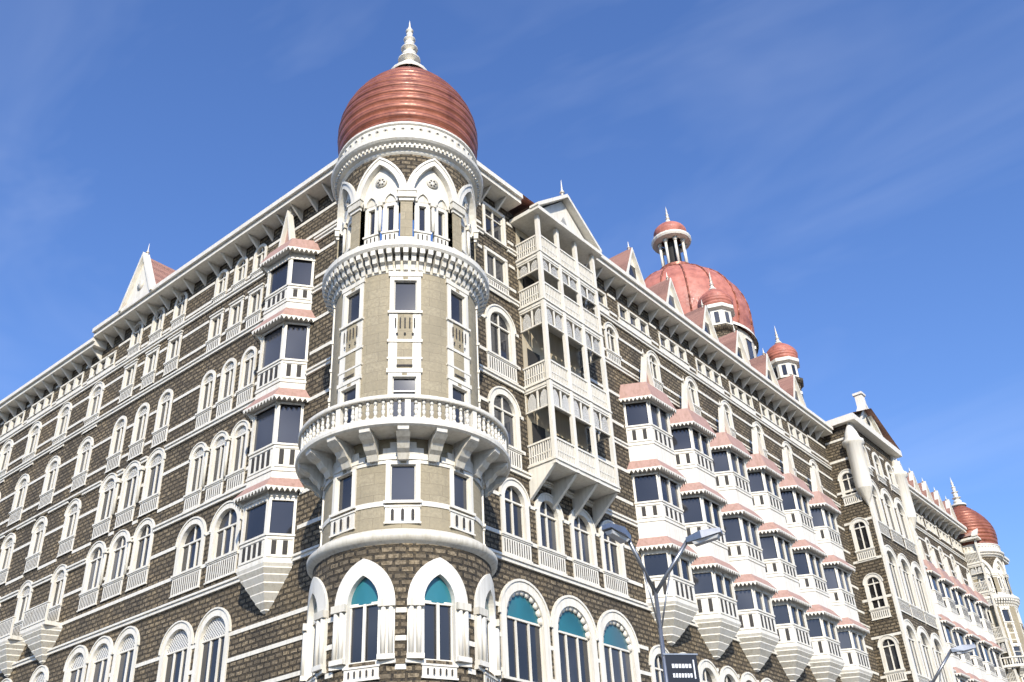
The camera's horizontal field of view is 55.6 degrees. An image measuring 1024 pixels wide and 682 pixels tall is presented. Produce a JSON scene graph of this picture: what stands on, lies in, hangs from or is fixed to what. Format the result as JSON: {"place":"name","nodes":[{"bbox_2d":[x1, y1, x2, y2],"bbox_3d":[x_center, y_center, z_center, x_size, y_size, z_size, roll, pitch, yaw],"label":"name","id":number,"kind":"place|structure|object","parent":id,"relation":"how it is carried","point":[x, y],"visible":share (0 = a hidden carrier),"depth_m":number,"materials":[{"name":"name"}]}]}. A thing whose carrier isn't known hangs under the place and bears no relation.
{"place":"outdoors","nodes":[
{"label":"outdoors","id":0,"kind":"place"},
{"bbox_2d":[0,0,1023,626],"label":"sky","id":1,"kind":"structure","parent":0,"point":[854,169],"materials":[{"name":"blue"}]},
{"bbox_3d":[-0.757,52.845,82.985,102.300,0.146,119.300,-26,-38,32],"label":"pavement","id":2,"kind":"structure","parent":0,"visible":0},
{"bbox_2d":[0,158,364,681],"bbox_3d":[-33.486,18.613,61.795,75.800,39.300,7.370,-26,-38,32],"label":"side facade","id":3,"kind":"structure","parent":2,"relation":"on","point":[160,510],"depth_m":49.52,"materials":[{"name":"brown stone"}]},
{"bbox_2d":[295,22,510,681],"bbox_3d":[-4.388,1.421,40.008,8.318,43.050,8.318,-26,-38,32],"label":"corner tower","id":4,"kind":"structure","parent":2,"relation":"on","point":[402,464],"depth_m":36.18,"materials":[{"name":"beige stone"}]},
{"bbox_2d":[602,523,722,681],"bbox_3d":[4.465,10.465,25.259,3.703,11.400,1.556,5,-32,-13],"label":"street lamp","id":5,"kind":"object","parent":2,"relation":"on","point":[617,533],"visible":1,"depth_m":27.87,"materials":[{"name":"metal"}]},
{"bbox_2d":[662,653,699,681],"bbox_3d":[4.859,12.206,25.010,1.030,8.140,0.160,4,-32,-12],"label":"sign board","id":6,"kind":"object","parent":5,"relation":"attached to","point":[682,667],"visible":1,"depth_m":26.89,"materials":[{"name":"metal"}]},
{"bbox_2d":[413,161,1020,681],"bbox_3d":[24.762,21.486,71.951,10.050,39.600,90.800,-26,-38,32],"label":"facade","id":7,"kind":"structure","parent":2,"relation":"on","point":[657,423],"depth_m":54.14,"materials":[{"name":"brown stone"}]},
{"bbox_2d":[644,207,803,398],"bbox_3d":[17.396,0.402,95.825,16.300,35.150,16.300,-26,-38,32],"label":"central dome","id":8,"kind":"structure","parent":7,"relation":"on","point":[721,296],"depth_m":93.43,"materials":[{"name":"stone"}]},
{"bbox_2d":[950,478,1023,681],"bbox_3d":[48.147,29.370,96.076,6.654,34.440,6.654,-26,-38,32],"label":"tower","id":9,"kind":"structure","parent":7,"relation":"on","point":[1007,601],"depth_m":96.95,"materials":[{"name":"beige stone"}]},
{"bbox_2d":[929,644,975,681],"bbox_3d":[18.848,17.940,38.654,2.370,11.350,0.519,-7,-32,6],"label":"street lamp","id":10,"kind":"object","parent":2,"relation":"on","point":[962,649],"visible":1,"depth_m":41.30,"materials":[{"name":"metal"}]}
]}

